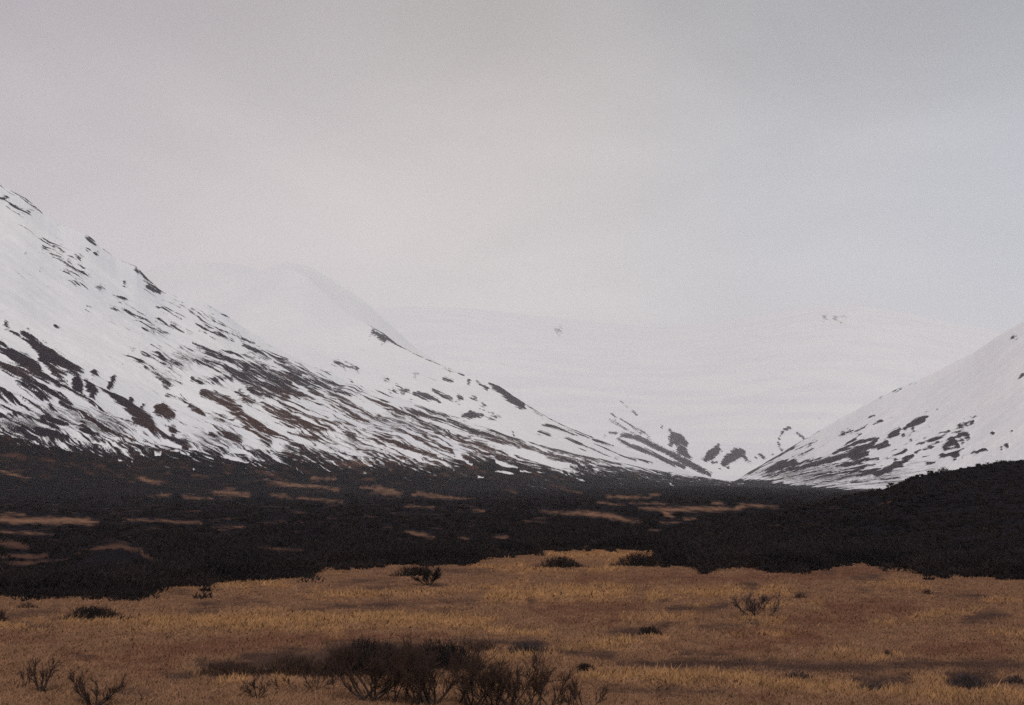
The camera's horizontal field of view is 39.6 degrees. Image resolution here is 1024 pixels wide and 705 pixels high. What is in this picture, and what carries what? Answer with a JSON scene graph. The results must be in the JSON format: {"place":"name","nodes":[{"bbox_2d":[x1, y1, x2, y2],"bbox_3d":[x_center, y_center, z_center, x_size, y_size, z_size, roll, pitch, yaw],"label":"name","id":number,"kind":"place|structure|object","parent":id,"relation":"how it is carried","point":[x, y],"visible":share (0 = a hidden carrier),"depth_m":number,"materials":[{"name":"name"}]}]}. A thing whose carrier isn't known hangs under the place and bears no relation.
{"place":"outdoors","nodes":[
{"label":"outdoors","id":0,"kind":"place"},
{"bbox_2d":[142,262,438,363],"bbox_3d":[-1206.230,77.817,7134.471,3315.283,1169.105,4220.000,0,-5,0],"label":"mountain","id":1,"kind":"structure","parent":0,"point":[351,304],"depth_m":7339.62,"materials":[{"name":"white snow"}]},
{"bbox_2d":[0,185,745,496],"bbox_3d":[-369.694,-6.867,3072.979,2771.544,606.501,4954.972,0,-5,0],"label":"mountain","id":2,"kind":"structure","parent":0,"point":[117,376],"depth_m":1620.35,"materials":[{"name":"white snow"}]},
{"bbox_2d":[159,269,709,477],"bbox_3d":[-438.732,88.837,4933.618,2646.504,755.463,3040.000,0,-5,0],"label":"mountain","id":3,"kind":"structure","parent":0,"point":[299,316],"depth_m":4406.99,"materials":[{"name":"white snow"}]},
{"bbox_2d":[0,548,1023,704],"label":"grass","id":4,"kind":"structure","parent":0,"point":[916,693],"depth_m":46.75,"materials":[{"name":"brown plant"}]},
{"bbox_2d":[0,485,1023,704],"bbox_3d":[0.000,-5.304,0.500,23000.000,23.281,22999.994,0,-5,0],"label":"ground","id":5,"kind":"structure","parent":0,"point":[17,521],"depth_m":80.66,"materials":[{"name":"brown plant"}]},
{"bbox_2d":[0,609,11,621],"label":"bush","id":6,"kind":"object","parent":5,"relation":"on","point":[4,617],"visible":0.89,"depth_m":53.58,"materials":[{"name":"black plant"}]},
{"bbox_2d":[17,667,34,686],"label":"willow shrub","id":7,"kind":"object","parent":5,"relation":"on","point":[21,675],"visible":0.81,"depth_m":35.81,"materials":[{"name":"brown plant"}]},
{"bbox_2d":[13,602,39,607],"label":"bush","id":8,"kind":"object","parent":5,"relation":"on","point":[27,605],"visible":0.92,"depth_m":60.40,"materials":[{"name":"brown plant"}]},
{"bbox_2d":[23,655,67,691],"bbox_3d":[-11.424,7.862,34.779,1.061,0.972,0.658,1,-6,-11],"label":"willow shrub","id":9,"kind":"object","parent":5,"relation":"on","point":[42,674],"visible":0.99,"depth_m":34.78,"materials":[{"name":"brown plant"}]},
{"bbox_2d":[54,604,133,619],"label":"bush","id":10,"kind":"object","parent":5,"relation":"on","point":[97,612],"visible":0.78,"depth_m":53.72,"materials":[{"name":"black plant"}]},
{"bbox_2d":[62,666,130,704],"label":"willow shrub","id":11,"kind":"object","parent":5,"relation":"on","point":[84,695],"visible":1,"depth_m":32.81,"materials":[{"name":"brown plant"}]},
{"bbox_2d":[184,658,265,676],"bbox_3d":[-7.573,8.468,38.189,2.500,0.543,1.217,0,-5,0],"label":"heath bush","id":12,"kind":"object","parent":5,"relation":"on","point":[223,668],"visible":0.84,"depth_m":38.03,"materials":[{"name":"black plant"}]},
{"bbox_2d":[241,676,272,698],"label":"willow shrub","id":13,"kind":"object","parent":5,"relation":"on","point":[253,686],"visible":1,"depth_m":33.74,"materials":[{"name":"brown plant"}]},
{"bbox_2d":[241,650,339,677],"bbox_3d":[-5.821,8.326,38.073,2.826,0.741,1.304,0,-5,0],"label":"heath bush","id":14,"kind":"object","parent":5,"relation":"on","point":[295,667],"visible":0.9,"depth_m":37.84,"materials":[{"name":"black plant"}]},
{"bbox_2d":[271,662,337,692],"bbox_3d":[-5.016,7.999,34.796,1.669,0.695,0.892,2,-6,-19],"label":"willow shrub","id":15,"kind":"object","parent":5,"relation":"on","point":[331,679],"visible":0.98,"depth_m":34.88,"materials":[{"name":"brown plant"}]},
{"bbox_2d":[307,632,434,676],"bbox_3d":[-3.785,8.172,38.509,3.807,1.263,2.021,0,-5,0],"label":"heath bush","id":16,"kind":"object","parent":5,"relation":"on","point":[367,645],"visible":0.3,"depth_m":38.20,"materials":[{"name":"black plant"}]},
{"bbox_2d":[320,633,436,701],"bbox_3d":[-3.137,7.367,33.306,2.543,1.644,1.780,-2,-6,20],"label":"willow shrub","id":17,"kind":"object","parent":5,"relation":"on","point":[344,660],"visible":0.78,"depth_m":33.12,"materials":[{"name":"black plant"}]},
{"bbox_2d":[366,627,420,702],"bbox_3d":[-2.706,7.225,32.878,1.420,1.808,1.237,0,-5,0],"label":"willow shrub","id":18,"kind":"object","parent":5,"relation":"on","point":[396,657],"visible":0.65,"depth_m":32.74,"materials":[{"name":"black plant"}]},
{"bbox_2d":[388,565,440,576],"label":"bush","id":19,"kind":"object","parent":5,"relation":"on","point":[411,572],"visible":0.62,"depth_m":82.26,"materials":[{"name":"black plant"}]},
{"bbox_2d":[382,648,448,704],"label":"willow shrub","id":20,"kind":"object","parent":5,"relation":"on","point":[397,675],"visible":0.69,"depth_m":32.45,"materials":[{"name":"black plant"}]},
{"bbox_2d":[410,565,442,585],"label":"willow shrub","id":21,"kind":"object","parent":5,"relation":"on","point":[437,573],"visible":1,"depth_m":71.64,"materials":[{"name":"black plant"}]},
{"bbox_2d":[392,638,496,704],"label":"willow shrub","id":22,"kind":"object","parent":5,"relation":"on","point":[425,666],"visible":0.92,"depth_m":32.49,"materials":[{"name":"black plant"}]},
{"bbox_2d":[408,636,493,670],"bbox_3d":[-2.002,8.304,39.243,3.331,1.098,2.080,0,-5,0],"label":"heath bush","id":23,"kind":"object","parent":5,"relation":"on","point":[442,653],"visible":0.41,"depth_m":39.12,"materials":[{"name":"black plant"}]},
{"bbox_2d":[441,649,512,704],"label":"willow shrub","id":24,"kind":"object","parent":5,"relation":"on","point":[464,678],"visible":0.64,"depth_m":32.38,"materials":[{"name":"black plant"}]},
{"bbox_2d":[458,637,501,652],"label":"heath bush","id":25,"kind":"object","parent":5,"relation":"on","point":[468,644],"visible":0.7,"depth_m":43.40,"materials":[{"name":"brown plant"}]},
{"bbox_2d":[461,647,528,704],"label":"willow shrub","id":26,"kind":"object","parent":5,"relation":"on","point":[508,675],"visible":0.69,"depth_m":31.98,"materials":[{"name":"black plant"}]},
{"bbox_2d":[0,459,1023,601],"bbox_3d":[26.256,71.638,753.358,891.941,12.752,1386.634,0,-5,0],"label":"scrub","id":27,"kind":"object","parent":5,"relation":"on","point":[763,547],"visible":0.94,"depth_m":116.74,"materials":[{"name":"black plant"}]},
{"bbox_2d":[447,645,577,704],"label":"willow shrub","id":28,"kind":"object","parent":5,"relation":"on","point":[535,683],"visible":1,"depth_m":31.61,"materials":[{"name":"black plant"}]},
{"bbox_2d":[500,639,553,652],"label":"heath bush","id":29,"kind":"object","parent":5,"relation":"on","point":[518,645],"visible":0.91,"depth_m":43.05,"materials":[{"name":"black plant"}]},
{"bbox_2d":[534,555,585,567],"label":"bush","id":30,"kind":"object","parent":5,"relation":"on","point":[561,561],"visible":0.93,"depth_m":89.20,"materials":[{"name":"black plant"}]},
{"bbox_2d":[530,676,609,704],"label":"willow shrub","id":31,"kind":"object","parent":5,"relation":"on","point":[574,693],"visible":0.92,"depth_m":31.97,"materials":[{"name":"brown plant"}]},
{"bbox_2d":[574,662,596,671],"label":"bush","id":32,"kind":"object","parent":5,"relation":"on","point":[584,666],"visible":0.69,"depth_m":38.48,"materials":[{"name":"black plant"}]},
{"bbox_2d":[610,551,672,566],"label":"bush","id":33,"kind":"object","parent":5,"relation":"on","point":[651,560],"visible":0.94,"depth_m":89.80,"materials":[{"name":"black plant"}]},
{"bbox_2d":[632,625,662,634],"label":"bush","id":34,"kind":"object","parent":5,"relation":"on","point":[649,629],"visible":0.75,"depth_m":48.40,"materials":[{"name":"black plant"}]},
{"bbox_2d":[697,565,711,572],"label":"bush","id":35,"kind":"object","parent":5,"relation":"on","point":[707,569],"visible":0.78,"depth_m":83.32,"materials":[{"name":"black plant"}]},
{"bbox_2d":[728,590,782,616],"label":"willow shrub","id":36,"kind":"object","parent":5,"relation":"on","point":[752,608],"visible":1,"depth_m":54.35,"materials":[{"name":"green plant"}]},
{"bbox_2d":[783,669,812,679],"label":"heath bush","id":37,"kind":"object","parent":5,"relation":"on","point":[804,675],"visible":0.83,"depth_m":36.92,"materials":[{"name":"brown plant"}]},
{"bbox_2d":[792,592,806,597],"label":"bush","id":38,"kind":"object","parent":5,"relation":"on","point":[799,595],"visible":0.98,"depth_m":64.77,"materials":[{"name":"brown plant"}]},
{"bbox_2d":[852,680,888,691],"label":"heath bush","id":39,"kind":"object","parent":5,"relation":"on","point":[870,686],"visible":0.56,"depth_m":34.82,"materials":[{"name":"brown plant"}]},
{"bbox_2d":[946,672,997,689],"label":"heath bush","id":40,"kind":"object","parent":5,"relation":"on","point":[972,682],"visible":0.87,"depth_m":35.11,"materials":[{"name":"black plant"}]},
{"bbox_2d":[997,674,1023,683],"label":"heath bush","id":41,"kind":"object","parent":5,"relation":"on","point":[1014,678],"visible":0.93,"depth_m":36.45,"materials":[{"name":"black plant"}]},
{"bbox_2d":[0,0,1023,330],"label":"sky","id":42,"kind":"structure","parent":0,"point":[649,163],"materials":[{"name":"grey"}]},
{"bbox_2d":[372,305,1004,480],"bbox_3d":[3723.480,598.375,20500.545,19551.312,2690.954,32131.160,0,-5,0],"label":"mountain","id":43,"kind":"structure","parent":0,"point":[733,400],"depth_m":11831.13,"materials":[{"name":"white snow"}]},
{"bbox_2d":[735,321,1023,490],"bbox_3d":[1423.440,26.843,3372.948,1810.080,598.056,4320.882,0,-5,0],"label":"mountain","id":44,"kind":"structure","parent":0,"point":[966,411],"depth_m":3019.38,"materials":[{"name":"white snow"}]},
{"bbox_2d":[765,462,1023,548],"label":"hill","id":45,"kind":"structure","parent":0,"point":[923,480],"depth_m":162.66,"materials":[{"name":"black plant"}]},
{"bbox_2d":[935,467,950,472],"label":"bush","id":46,"kind":"object","parent":45,"relation":"on","point":[943,469],"visible":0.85,"depth_m":218.94,"materials":[{"name":"black plant"}]}
]}

